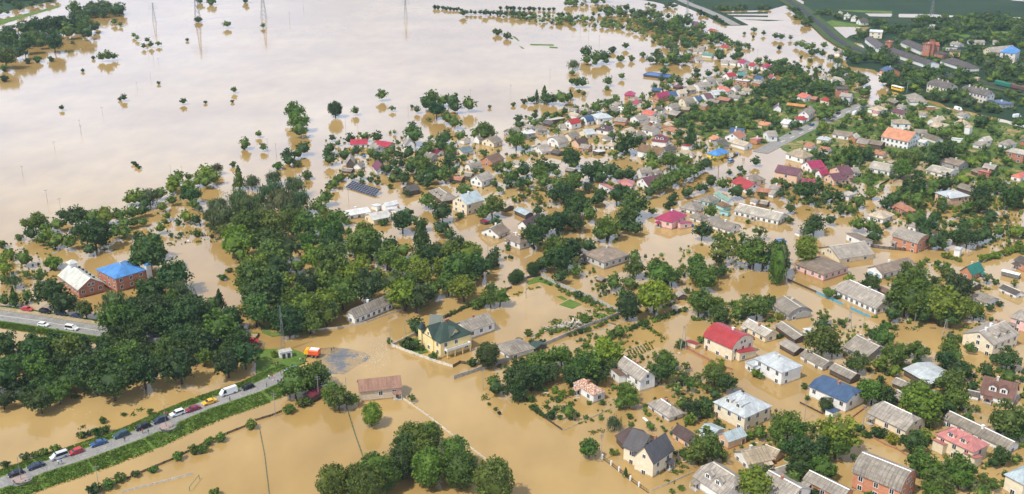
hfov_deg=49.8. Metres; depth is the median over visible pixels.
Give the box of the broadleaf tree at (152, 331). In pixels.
[146,323,166,336]
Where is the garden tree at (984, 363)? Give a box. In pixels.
[978,360,989,368]
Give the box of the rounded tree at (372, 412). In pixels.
[361,400,382,426]
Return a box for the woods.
[0,0,1023,110]
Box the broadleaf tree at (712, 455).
[705,437,728,460]
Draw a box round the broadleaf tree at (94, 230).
[73,217,113,250]
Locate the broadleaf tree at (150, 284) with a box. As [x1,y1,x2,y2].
[130,276,166,297]
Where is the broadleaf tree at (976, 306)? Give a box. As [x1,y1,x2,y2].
[964,301,985,319]
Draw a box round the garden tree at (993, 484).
[987,478,1000,491]
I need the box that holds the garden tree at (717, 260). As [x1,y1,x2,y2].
[712,253,725,264]
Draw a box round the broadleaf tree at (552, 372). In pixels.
[540,360,562,382]
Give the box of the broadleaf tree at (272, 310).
[262,305,281,325]
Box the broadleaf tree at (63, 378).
[52,369,69,389]
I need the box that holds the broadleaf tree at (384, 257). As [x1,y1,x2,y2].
[371,245,399,269]
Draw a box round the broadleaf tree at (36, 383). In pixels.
[26,373,55,395]
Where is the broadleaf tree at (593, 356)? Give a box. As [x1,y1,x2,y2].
[569,348,602,381]
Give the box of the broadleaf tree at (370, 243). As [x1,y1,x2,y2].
[349,227,391,261]
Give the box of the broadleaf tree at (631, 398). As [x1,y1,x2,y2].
[620,388,639,407]
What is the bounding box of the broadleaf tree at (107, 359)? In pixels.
[85,346,123,374]
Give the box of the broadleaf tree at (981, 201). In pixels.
[969,194,990,212]
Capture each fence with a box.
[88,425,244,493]
[121,472,192,492]
[255,410,281,420]
[317,308,402,329]
[346,406,362,455]
[444,286,511,318]
[453,361,467,366]
[524,274,539,279]
[544,416,561,429]
[563,408,610,430]
[602,454,648,492]
[651,471,693,490]
[787,278,816,292]
[800,402,822,413]
[816,291,842,304]
[850,306,869,317]
[871,244,905,250]
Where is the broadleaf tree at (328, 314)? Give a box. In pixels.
[313,297,341,326]
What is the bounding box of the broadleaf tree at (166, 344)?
[148,334,184,356]
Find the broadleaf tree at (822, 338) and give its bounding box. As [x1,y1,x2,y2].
[802,324,844,355]
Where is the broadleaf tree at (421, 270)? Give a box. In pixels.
[405,257,437,284]
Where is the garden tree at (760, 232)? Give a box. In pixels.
[752,225,767,236]
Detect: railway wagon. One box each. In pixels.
[994,80,1011,87]
[1013,84,1023,90]
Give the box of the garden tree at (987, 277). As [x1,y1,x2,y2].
[981,273,994,283]
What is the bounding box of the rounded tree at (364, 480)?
[345,463,385,493]
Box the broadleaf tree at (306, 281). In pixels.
[294,269,320,294]
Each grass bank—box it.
[0,6,60,24]
[259,323,308,336]
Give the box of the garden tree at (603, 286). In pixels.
[596,282,607,292]
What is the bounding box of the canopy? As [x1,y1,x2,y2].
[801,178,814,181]
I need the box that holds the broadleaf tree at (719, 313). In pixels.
[708,302,732,322]
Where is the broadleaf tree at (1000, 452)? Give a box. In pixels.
[986,445,1013,465]
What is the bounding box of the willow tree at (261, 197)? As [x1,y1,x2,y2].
[246,192,268,206]
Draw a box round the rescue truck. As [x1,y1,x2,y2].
[304,347,320,357]
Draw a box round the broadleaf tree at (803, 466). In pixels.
[785,454,812,476]
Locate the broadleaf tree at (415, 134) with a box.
[402,126,423,141]
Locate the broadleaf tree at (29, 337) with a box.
[17,332,39,350]
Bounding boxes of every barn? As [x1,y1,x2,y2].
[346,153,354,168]
[403,184,420,195]
[671,424,698,448]
[717,96,733,103]
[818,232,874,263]
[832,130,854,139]
[868,139,884,149]
[981,45,1012,55]
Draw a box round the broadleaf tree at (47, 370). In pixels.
[37,364,60,378]
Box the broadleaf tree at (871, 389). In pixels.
[858,377,886,403]
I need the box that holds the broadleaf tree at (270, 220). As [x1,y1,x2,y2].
[256,208,289,232]
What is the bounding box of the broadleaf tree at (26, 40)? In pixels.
[13,32,36,53]
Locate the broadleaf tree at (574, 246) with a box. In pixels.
[562,237,582,257]
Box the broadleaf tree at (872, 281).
[860,271,882,289]
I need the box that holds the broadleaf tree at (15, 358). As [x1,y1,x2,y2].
[2,353,21,367]
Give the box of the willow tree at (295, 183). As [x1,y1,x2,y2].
[284,174,309,193]
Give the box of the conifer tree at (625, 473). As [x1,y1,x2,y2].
[623,467,628,477]
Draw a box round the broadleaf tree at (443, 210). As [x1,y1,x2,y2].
[432,202,452,221]
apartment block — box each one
[926,78,958,95]
[960,85,995,102]
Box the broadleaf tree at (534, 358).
[524,351,550,367]
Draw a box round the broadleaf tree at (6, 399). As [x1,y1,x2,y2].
[0,390,13,409]
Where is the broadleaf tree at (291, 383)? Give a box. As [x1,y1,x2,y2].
[277,364,312,398]
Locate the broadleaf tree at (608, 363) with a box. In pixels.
[600,356,617,371]
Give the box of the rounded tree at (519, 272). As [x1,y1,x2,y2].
[512,268,523,282]
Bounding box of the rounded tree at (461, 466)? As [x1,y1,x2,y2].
[442,449,479,488]
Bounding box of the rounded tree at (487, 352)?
[475,341,500,367]
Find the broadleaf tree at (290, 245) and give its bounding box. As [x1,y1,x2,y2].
[267,230,303,265]
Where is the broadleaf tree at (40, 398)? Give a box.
[22,387,54,413]
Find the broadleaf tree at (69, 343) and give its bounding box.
[45,333,85,357]
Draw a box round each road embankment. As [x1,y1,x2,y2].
[0,306,258,349]
[0,366,287,493]
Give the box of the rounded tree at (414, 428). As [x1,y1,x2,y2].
[392,420,431,445]
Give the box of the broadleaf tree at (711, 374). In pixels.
[700,365,723,385]
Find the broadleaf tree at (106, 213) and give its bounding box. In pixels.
[96,206,115,221]
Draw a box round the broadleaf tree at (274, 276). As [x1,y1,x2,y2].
[254,268,288,298]
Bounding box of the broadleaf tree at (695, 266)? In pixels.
[686,258,717,281]
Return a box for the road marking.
[0,315,159,337]
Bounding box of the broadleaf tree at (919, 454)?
[904,445,941,476]
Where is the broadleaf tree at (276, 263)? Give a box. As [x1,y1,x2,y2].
[266,257,289,275]
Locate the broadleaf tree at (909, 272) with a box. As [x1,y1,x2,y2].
[895,261,930,284]
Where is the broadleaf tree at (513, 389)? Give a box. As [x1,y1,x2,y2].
[503,379,527,399]
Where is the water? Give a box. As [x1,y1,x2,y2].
[0,0,1023,493]
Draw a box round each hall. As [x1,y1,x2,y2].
[57,259,105,297]
[904,93,927,105]
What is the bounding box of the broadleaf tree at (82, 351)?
[71,345,95,358]
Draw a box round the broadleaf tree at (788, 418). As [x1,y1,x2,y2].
[769,409,802,436]
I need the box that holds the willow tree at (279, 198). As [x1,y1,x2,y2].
[265,187,295,209]
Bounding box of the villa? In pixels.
[417,314,472,358]
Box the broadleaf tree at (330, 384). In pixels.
[321,380,346,400]
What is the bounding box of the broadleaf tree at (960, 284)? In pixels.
[939,271,975,296]
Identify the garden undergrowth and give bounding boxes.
[0,11,1023,493]
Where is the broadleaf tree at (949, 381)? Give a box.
[933,369,966,390]
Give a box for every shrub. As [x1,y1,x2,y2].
[0,64,7,70]
[0,74,8,81]
[0,240,7,247]
[0,461,10,466]
[14,234,24,240]
[19,452,30,459]
[30,450,40,456]
[32,56,42,61]
[39,448,49,454]
[43,255,62,268]
[50,444,61,451]
[72,392,78,398]
[76,431,84,438]
[85,482,101,493]
[91,426,104,435]
[99,416,106,423]
[102,425,109,431]
[102,477,115,489]
[112,472,126,482]
[131,470,139,476]
[146,408,153,414]
[147,465,158,472]
[172,451,184,460]
[174,218,181,224]
[187,443,200,454]
[191,228,200,236]
[194,16,201,21]
[197,443,208,453]
[203,436,213,444]
[206,0,215,4]
[208,487,219,493]
[214,431,226,441]
[216,274,227,279]
[245,418,256,428]
[270,350,278,357]
[272,161,283,169]
[282,403,295,413]
[292,160,301,166]
[295,396,306,406]
[301,170,312,178]
[302,397,312,405]
[366,176,373,181]
[373,179,380,184]
[378,219,385,225]
[401,336,420,349]
[428,351,437,358]
[455,212,464,217]
[466,357,477,366]
[469,299,481,308]
[477,294,485,306]
[492,28,501,34]
[503,31,511,38]
[524,328,532,335]
[527,395,535,401]
[528,403,539,410]
[535,385,543,390]
[545,410,557,418]
[551,388,558,393]
[558,390,566,397]
[567,389,574,394]
[572,290,583,297]
[578,313,591,322]
[583,295,592,301]
[607,332,614,337]
[608,46,616,52]
[609,448,618,454]
[616,55,624,60]
[662,202,673,208]
[674,343,683,348]
[677,484,684,490]
[683,412,697,424]
[696,336,703,342]
[706,410,714,417]
[712,418,721,425]
[728,300,737,306]
[747,429,754,438]
[750,369,759,376]
[756,372,764,378]
[775,312,784,319]
[801,382,807,388]
[810,488,819,493]
[853,424,865,431]
[870,426,884,436]
[872,355,890,371]
[876,428,888,437]
[884,432,899,443]
[891,324,898,329]
[929,275,938,282]
[938,267,952,277]
[943,252,951,258]
[977,254,986,261]
[991,279,999,284]
[994,251,1001,257]
[996,301,1004,306]
[1001,248,1010,255]
[1012,244,1021,251]
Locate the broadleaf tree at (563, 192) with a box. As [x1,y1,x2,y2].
[553,181,574,204]
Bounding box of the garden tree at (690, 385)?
[683,377,699,390]
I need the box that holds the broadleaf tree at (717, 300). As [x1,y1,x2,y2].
[707,296,728,307]
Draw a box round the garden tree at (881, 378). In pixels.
[877,375,885,382]
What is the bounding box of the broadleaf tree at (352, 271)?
[338,258,373,290]
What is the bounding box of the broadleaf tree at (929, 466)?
[914,459,945,479]
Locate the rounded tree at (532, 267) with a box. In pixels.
[526,261,538,275]
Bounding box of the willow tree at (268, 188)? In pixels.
[257,179,285,200]
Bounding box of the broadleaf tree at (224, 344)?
[217,339,233,354]
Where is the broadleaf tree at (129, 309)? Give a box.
[116,301,146,330]
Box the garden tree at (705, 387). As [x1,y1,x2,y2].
[701,384,711,392]
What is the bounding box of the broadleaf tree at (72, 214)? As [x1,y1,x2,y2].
[62,204,86,224]
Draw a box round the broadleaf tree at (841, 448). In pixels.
[828,435,852,458]
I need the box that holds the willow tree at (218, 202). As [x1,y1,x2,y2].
[207,197,227,212]
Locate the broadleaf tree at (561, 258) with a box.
[543,245,578,269]
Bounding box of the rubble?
[540,318,591,331]
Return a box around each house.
[344,206,370,219]
[350,137,367,148]
[354,160,364,169]
[364,210,392,225]
[367,142,384,152]
[372,160,387,174]
[375,140,395,148]
[381,200,398,210]
[390,205,404,214]
[403,136,414,151]
[424,152,438,161]
[428,187,454,203]
[430,148,444,155]
[452,190,484,215]
[455,145,473,155]
[456,313,495,338]
[459,136,469,144]
[464,161,482,170]
[470,171,494,187]
[473,134,483,143]
[479,152,504,166]
[481,135,502,147]
[481,223,510,238]
[497,338,535,358]
[504,126,519,136]
[504,232,528,249]
[512,160,527,167]
[517,129,535,139]
[518,213,539,230]
[522,123,535,129]
[533,144,551,154]
[536,124,547,134]
[546,135,568,148]
[558,123,566,130]
[564,117,581,129]
[564,130,579,141]
[568,111,580,118]
[569,108,577,112]
[570,137,587,148]
[572,378,605,402]
[578,106,591,114]
[579,128,596,138]
[579,144,591,151]
[580,115,594,125]
[580,246,628,269]
[591,111,612,124]
[596,123,613,135]
[599,179,634,194]
[605,140,616,149]
[610,106,619,111]
[610,356,656,391]
[611,101,624,106]
[614,116,628,125]
[618,126,635,136]
[622,428,674,477]
[624,89,635,99]
[628,97,641,101]
[630,113,649,123]
[632,99,642,108]
[632,131,646,140]
[636,166,662,178]
[636,175,659,188]
[637,144,666,158]
[640,121,651,126]
[641,109,657,116]
[641,124,659,136]
[646,398,684,421]
[648,116,661,123]
[651,86,662,92]
[651,134,669,147]
[652,91,669,102]
[652,122,661,128]
[654,105,666,113]
[654,209,691,229]
[656,111,667,118]
[663,122,673,127]
[663,145,676,153]
[664,102,680,111]
[665,126,680,134]
[667,91,677,100]
[667,109,684,117]
[672,83,683,89]
[676,89,687,97]
[677,149,694,158]
[678,97,694,106]
[679,199,705,213]
[683,85,696,93]
[689,210,708,223]
[689,461,749,493]
[692,55,702,62]
[692,81,709,91]
[693,48,703,53]
[693,94,702,104]
[696,194,731,210]
[697,423,746,449]
[699,92,713,101]
[699,102,709,110]
[702,52,713,57]
[703,77,715,87]
[703,322,755,361]
[706,147,729,159]
[706,217,740,233]
[707,88,726,98]
[708,98,721,104]
[709,134,723,142]
[712,138,729,148]
[713,390,771,430]
[715,77,726,86]
[717,85,734,94]
[720,43,729,50]
[720,59,729,65]
[723,72,736,79]
[725,129,746,141]
[728,93,741,100]
[729,126,744,132]
[730,60,737,65]
[730,84,740,92]
[730,138,753,150]
[731,176,763,193]
[734,444,774,468]
[735,72,746,78]
[735,79,749,87]
[737,59,750,67]
[738,67,747,73]
[740,318,777,342]
[741,87,754,94]
[743,172,765,184]
[745,351,802,385]
[748,62,758,70]
[751,80,765,85]
[753,75,764,80]
[758,120,772,128]
[761,64,770,70]
[763,130,777,141]
[763,470,812,493]
[769,183,782,190]
[772,296,812,320]
[773,103,780,112]
[774,164,802,183]
[780,118,793,127]
[785,148,813,163]
[794,116,807,123]
[797,92,811,101]
[798,106,814,121]
[801,160,825,173]
[803,142,816,151]
[808,375,864,417]
[814,168,829,179]
[817,135,831,143]
[818,146,832,154]
[819,74,827,79]
[820,97,831,105]
[824,164,854,185]
[830,76,844,85]
[833,280,893,314]
[834,49,841,56]
[843,334,883,360]
[848,132,860,142]
[851,15,856,21]
[851,165,861,176]
[851,451,917,493]
[856,18,868,24]
[856,137,870,146]
[865,401,924,436]
[867,105,887,116]
[867,208,894,223]
[869,161,895,175]
[873,149,887,158]
[888,98,898,105]
[889,202,915,215]
[889,227,930,252]
[891,108,908,117]
[891,117,910,129]
[896,103,907,109]
[914,129,926,136]
[918,112,927,117]
[922,133,943,142]
[925,164,958,176]
[927,115,945,124]
[929,121,948,129]
[931,426,989,466]
[934,189,969,206]
[939,157,968,169]
[949,41,963,46]
[954,118,969,128]
[957,111,970,118]
[959,261,985,279]
[962,320,1019,355]
[964,124,972,134]
[967,40,985,44]
[973,141,990,149]
[977,136,992,143]
[977,168,990,179]
[979,375,1019,404]
[982,162,999,170]
[998,139,1017,148]
[1003,465,1023,493]
[1009,309,1023,332]
[1011,171,1023,181]
[1011,255,1023,271]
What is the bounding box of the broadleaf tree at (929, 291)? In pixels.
[924,283,945,302]
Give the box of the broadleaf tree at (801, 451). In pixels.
[796,446,815,464]
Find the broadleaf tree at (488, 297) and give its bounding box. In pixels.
[479,288,500,307]
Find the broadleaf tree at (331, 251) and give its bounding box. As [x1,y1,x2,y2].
[311,240,351,264]
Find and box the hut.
[954,246,962,257]
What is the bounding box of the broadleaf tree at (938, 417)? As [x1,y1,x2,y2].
[926,409,942,426]
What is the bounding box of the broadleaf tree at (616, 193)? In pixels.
[605,183,627,204]
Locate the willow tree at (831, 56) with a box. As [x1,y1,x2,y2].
[827,54,834,60]
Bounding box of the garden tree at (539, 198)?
[533,196,543,202]
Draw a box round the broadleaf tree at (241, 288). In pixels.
[235,278,253,294]
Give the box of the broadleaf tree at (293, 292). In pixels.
[282,282,308,300]
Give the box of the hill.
[0,0,54,11]
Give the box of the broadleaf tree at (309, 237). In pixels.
[296,231,319,248]
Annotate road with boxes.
[0,310,254,345]
[0,371,284,488]
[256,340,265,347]
[315,347,369,373]
[754,103,869,153]
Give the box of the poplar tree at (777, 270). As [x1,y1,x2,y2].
[768,244,786,285]
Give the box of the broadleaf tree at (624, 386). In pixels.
[616,380,638,396]
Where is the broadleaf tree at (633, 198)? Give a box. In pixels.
[615,187,650,211]
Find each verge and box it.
[0,307,257,337]
[671,0,747,24]
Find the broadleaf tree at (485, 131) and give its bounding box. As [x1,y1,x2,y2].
[475,122,494,138]
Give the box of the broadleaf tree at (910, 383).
[900,379,931,392]
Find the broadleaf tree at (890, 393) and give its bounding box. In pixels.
[878,383,897,403]
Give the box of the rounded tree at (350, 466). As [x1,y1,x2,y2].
[344,462,361,490]
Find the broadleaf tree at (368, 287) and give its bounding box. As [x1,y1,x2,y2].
[353,267,387,300]
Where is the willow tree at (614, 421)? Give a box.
[606,413,622,432]
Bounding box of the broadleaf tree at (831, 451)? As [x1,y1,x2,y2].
[815,439,834,457]
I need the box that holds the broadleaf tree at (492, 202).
[480,193,506,216]
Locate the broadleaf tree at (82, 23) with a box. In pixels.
[75,14,94,29]
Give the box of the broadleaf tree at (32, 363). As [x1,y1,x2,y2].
[18,349,49,379]
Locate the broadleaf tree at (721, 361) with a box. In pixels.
[705,358,726,370]
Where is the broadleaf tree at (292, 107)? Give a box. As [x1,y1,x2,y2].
[283,100,305,114]
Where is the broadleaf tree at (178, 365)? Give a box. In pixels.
[155,348,200,384]
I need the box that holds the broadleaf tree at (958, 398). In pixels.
[944,386,971,407]
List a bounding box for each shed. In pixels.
[302,386,322,403]
[341,167,354,173]
[371,203,381,210]
[385,206,396,212]
[449,175,464,183]
[464,172,474,179]
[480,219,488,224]
[502,204,513,211]
[514,207,532,218]
[530,340,546,351]
[543,120,556,127]
[546,117,564,122]
[551,149,563,155]
[565,167,577,172]
[592,149,605,154]
[595,276,605,282]
[602,135,611,141]
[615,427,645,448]
[643,72,671,78]
[674,290,687,299]
[681,106,690,112]
[686,340,699,348]
[719,210,730,216]
[736,91,747,96]
[750,198,759,205]
[756,187,770,195]
[759,200,769,207]
[765,444,782,462]
[768,189,777,197]
[772,464,792,473]
[774,321,805,343]
[778,339,804,355]
[786,102,805,108]
[794,228,806,236]
[799,349,834,370]
[802,328,814,334]
[809,96,819,102]
[828,363,860,383]
[865,36,887,51]
[877,286,895,294]
[888,48,939,67]
[891,377,909,388]
[894,389,902,403]
[901,39,922,54]
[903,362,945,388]
[908,222,920,231]
[925,106,935,110]
[940,58,979,71]
[943,47,958,50]
[951,137,962,142]
[956,183,976,196]
[966,389,979,401]
[970,167,985,175]
[970,291,1000,307]
[971,281,981,290]
[999,284,1023,298]
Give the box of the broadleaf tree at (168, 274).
[154,256,194,288]
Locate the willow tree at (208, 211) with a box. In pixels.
[202,207,217,219]
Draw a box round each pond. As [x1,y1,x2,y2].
[866,13,891,16]
[899,14,952,17]
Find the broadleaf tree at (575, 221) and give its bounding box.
[565,211,586,229]
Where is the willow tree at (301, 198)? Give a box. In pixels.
[290,187,311,209]
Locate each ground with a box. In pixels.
[667,80,868,144]
[779,96,1023,181]
[845,26,1023,121]
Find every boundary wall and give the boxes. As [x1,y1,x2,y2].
[391,343,452,366]
[392,332,415,344]
[402,396,485,459]
[453,312,620,378]
[540,273,622,313]
[684,345,732,369]
[871,436,907,455]
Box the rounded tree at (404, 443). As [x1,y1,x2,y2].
[388,432,418,469]
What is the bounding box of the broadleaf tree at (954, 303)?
[927,284,966,323]
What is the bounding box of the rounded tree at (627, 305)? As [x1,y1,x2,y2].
[615,289,640,319]
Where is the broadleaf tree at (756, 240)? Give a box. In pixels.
[741,236,769,264]
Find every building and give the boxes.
[96,260,151,291]
[345,295,391,323]
[357,375,401,401]
[713,191,733,206]
[733,203,786,224]
[794,256,849,280]
[835,86,852,104]
[842,191,856,201]
[869,29,882,38]
[879,66,900,75]
[881,127,920,148]
[885,40,893,47]
[917,139,930,146]
[934,51,948,57]
[949,49,960,56]
[988,100,1014,107]
[1000,45,1020,64]
[1006,148,1023,163]
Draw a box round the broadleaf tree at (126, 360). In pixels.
[116,354,132,371]
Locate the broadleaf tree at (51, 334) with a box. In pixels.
[43,328,65,340]
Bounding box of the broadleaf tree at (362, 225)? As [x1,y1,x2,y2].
[348,220,372,237]
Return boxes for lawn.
[403,337,427,354]
[855,176,879,184]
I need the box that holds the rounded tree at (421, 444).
[407,433,437,468]
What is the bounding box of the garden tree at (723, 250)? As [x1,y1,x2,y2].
[708,241,739,264]
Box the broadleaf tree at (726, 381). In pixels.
[715,372,738,392]
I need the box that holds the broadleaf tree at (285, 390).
[279,380,293,396]
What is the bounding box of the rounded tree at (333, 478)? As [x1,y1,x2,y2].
[315,461,348,493]
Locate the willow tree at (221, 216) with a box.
[206,203,236,236]
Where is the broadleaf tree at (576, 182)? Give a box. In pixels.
[557,173,583,189]
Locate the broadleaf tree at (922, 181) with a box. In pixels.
[913,176,928,191]
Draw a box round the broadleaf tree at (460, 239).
[448,235,465,249]
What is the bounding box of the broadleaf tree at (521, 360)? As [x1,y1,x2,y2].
[510,357,528,367]
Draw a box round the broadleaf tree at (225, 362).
[210,347,244,378]
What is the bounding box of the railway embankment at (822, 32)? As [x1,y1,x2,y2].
[779,0,1023,95]
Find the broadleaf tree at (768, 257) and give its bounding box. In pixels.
[760,251,770,267]
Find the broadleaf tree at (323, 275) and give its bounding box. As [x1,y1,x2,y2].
[313,269,339,288]
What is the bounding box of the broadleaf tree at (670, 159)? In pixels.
[659,151,683,167]
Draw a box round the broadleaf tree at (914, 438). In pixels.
[898,429,929,453]
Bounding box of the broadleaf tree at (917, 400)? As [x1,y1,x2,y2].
[898,378,946,422]
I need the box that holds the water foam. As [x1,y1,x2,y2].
[48,320,630,417]
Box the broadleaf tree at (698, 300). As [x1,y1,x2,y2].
[685,286,712,315]
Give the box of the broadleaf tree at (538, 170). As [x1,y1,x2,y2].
[528,164,549,179]
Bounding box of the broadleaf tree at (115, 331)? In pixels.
[108,322,125,338]
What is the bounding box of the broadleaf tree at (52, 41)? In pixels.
[44,32,64,52]
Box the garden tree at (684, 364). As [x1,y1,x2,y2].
[681,362,690,371]
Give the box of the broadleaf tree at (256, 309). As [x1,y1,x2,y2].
[238,292,273,326]
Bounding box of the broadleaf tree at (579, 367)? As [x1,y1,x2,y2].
[566,353,601,380]
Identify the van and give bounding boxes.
[49,448,68,460]
[219,384,237,396]
[954,106,961,110]
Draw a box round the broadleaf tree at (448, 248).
[436,239,461,257]
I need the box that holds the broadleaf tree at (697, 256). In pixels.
[687,252,705,265]
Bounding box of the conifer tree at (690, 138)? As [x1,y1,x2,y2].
[682,122,697,147]
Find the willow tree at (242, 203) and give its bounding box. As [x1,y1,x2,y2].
[228,195,263,214]
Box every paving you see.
[6,472,32,486]
[154,420,176,431]
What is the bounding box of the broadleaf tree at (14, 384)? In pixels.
[0,376,25,392]
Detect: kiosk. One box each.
[278,348,291,358]
[681,144,692,149]
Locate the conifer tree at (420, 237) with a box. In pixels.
[409,217,431,254]
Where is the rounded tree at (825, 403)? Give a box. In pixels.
[818,396,833,412]
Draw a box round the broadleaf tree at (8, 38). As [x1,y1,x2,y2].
[0,29,14,45]
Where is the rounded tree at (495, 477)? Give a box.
[471,454,515,493]
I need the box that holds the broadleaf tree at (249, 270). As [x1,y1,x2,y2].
[232,257,271,285]
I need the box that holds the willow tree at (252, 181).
[243,174,260,189]
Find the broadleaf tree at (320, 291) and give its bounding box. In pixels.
[314,287,341,307]
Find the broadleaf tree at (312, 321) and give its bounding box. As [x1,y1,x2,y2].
[300,309,325,333]
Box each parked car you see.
[7,467,23,477]
[20,306,33,310]
[26,461,44,470]
[37,321,49,326]
[38,307,51,313]
[54,310,66,315]
[64,323,78,330]
[69,446,83,455]
[71,312,83,318]
[89,438,106,447]
[112,429,129,438]
[134,421,150,430]
[152,414,168,424]
[169,407,185,417]
[185,404,200,412]
[201,398,216,405]
[241,382,254,390]
[249,337,258,342]
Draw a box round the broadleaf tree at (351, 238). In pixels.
[344,231,362,257]
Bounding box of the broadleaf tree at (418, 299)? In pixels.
[402,284,429,313]
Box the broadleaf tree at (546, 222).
[532,213,554,236]
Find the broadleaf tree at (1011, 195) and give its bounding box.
[999,186,1023,207]
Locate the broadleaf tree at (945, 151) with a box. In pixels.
[929,140,956,158]
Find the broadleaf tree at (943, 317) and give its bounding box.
[927,302,954,325]
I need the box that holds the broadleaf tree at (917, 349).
[906,340,931,357]
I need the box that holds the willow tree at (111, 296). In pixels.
[97,288,126,312]
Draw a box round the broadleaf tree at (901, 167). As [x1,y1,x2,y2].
[889,157,915,178]
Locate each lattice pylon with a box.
[194,0,199,17]
[261,0,266,16]
[279,305,284,348]
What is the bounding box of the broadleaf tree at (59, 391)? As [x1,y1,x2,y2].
[43,381,71,404]
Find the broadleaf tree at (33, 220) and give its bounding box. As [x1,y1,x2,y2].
[19,211,48,233]
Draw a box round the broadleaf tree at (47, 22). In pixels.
[39,15,60,29]
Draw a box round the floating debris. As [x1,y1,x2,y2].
[6,134,1019,493]
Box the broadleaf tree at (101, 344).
[93,337,114,353]
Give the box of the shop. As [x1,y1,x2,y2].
[750,136,763,144]
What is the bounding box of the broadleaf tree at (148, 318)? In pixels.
[127,304,166,329]
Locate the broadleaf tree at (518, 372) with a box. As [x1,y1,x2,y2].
[502,362,536,388]
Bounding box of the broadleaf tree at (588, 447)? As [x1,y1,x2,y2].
[579,437,599,456]
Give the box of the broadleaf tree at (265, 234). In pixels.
[249,227,275,250]
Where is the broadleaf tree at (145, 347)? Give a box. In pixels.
[137,342,154,355]
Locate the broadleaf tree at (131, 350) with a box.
[106,338,144,360]
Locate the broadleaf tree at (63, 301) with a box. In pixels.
[49,291,76,314]
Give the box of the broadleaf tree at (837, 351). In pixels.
[826,340,844,356]
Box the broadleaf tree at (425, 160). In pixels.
[413,156,432,169]
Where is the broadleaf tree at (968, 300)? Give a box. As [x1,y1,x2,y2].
[956,296,972,315]
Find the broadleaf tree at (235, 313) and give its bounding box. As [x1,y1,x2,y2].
[215,305,245,326]
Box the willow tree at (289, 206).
[278,201,303,211]
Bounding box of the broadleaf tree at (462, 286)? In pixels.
[447,274,476,301]
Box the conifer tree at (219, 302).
[214,288,227,310]
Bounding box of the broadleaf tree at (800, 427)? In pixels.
[784,419,811,439]
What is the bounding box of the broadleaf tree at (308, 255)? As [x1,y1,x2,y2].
[299,242,322,266]
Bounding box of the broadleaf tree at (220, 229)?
[216,214,242,234]
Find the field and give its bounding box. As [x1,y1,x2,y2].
[801,0,1023,28]
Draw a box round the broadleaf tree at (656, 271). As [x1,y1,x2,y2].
[644,262,668,280]
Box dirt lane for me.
[893,161,928,186]
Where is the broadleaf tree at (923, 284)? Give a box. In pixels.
[908,277,931,295]
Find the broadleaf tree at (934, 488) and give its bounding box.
[920,480,944,493]
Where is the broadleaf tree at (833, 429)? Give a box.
[811,411,863,447]
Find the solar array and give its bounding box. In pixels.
[346,181,380,196]
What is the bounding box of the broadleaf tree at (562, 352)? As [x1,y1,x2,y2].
[551,343,572,365]
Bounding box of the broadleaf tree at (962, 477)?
[946,463,976,489]
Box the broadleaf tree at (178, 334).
[159,322,195,344]
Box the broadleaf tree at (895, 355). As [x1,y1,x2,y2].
[880,341,908,363]
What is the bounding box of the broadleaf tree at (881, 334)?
[872,323,896,345]
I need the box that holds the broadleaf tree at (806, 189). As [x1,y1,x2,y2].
[794,179,816,197]
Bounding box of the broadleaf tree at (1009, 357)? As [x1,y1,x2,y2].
[996,345,1022,368]
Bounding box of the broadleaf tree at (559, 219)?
[548,211,570,232]
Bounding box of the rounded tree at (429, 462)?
[410,444,446,489]
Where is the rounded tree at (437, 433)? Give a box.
[420,420,443,446]
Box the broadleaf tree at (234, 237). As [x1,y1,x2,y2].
[221,224,256,259]
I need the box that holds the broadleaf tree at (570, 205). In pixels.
[563,197,584,213]
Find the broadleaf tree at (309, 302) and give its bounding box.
[287,291,324,320]
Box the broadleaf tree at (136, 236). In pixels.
[129,229,162,252]
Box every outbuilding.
[801,470,854,493]
[942,411,1020,453]
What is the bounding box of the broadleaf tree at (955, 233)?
[948,225,966,245]
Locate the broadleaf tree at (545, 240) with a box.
[540,233,561,248]
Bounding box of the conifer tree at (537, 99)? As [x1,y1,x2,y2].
[534,89,539,102]
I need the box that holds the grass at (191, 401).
[0,305,287,493]
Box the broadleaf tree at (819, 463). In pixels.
[807,454,837,476]
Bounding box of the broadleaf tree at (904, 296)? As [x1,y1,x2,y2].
[882,278,924,316]
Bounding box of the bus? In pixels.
[891,85,903,91]
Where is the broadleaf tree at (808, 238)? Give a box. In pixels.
[796,234,818,245]
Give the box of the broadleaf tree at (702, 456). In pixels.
[683,441,707,463]
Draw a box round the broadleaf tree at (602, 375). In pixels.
[588,366,608,385]
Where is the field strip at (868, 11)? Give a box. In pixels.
[843,10,891,12]
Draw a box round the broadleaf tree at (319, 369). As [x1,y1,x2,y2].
[307,360,331,384]
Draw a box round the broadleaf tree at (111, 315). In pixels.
[93,301,125,330]
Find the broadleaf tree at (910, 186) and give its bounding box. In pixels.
[900,179,920,193]
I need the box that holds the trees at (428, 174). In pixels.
[0,6,1023,493]
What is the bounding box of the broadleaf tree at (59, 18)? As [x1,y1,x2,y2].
[54,15,73,28]
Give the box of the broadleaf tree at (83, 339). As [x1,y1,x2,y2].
[75,334,92,347]
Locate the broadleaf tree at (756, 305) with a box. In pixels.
[742,294,770,319]
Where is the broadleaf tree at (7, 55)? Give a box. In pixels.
[0,46,18,64]
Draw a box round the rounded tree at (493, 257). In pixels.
[486,253,498,266]
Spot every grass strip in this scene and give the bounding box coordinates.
[530,44,553,45]
[646,0,673,3]
[694,0,785,10]
[723,12,767,13]
[730,15,767,16]
[745,19,779,20]
[827,20,867,26]
[912,28,969,37]
[967,30,1008,33]
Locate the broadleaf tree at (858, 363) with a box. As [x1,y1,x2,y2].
[850,350,870,372]
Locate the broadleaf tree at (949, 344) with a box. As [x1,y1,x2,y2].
[938,336,961,353]

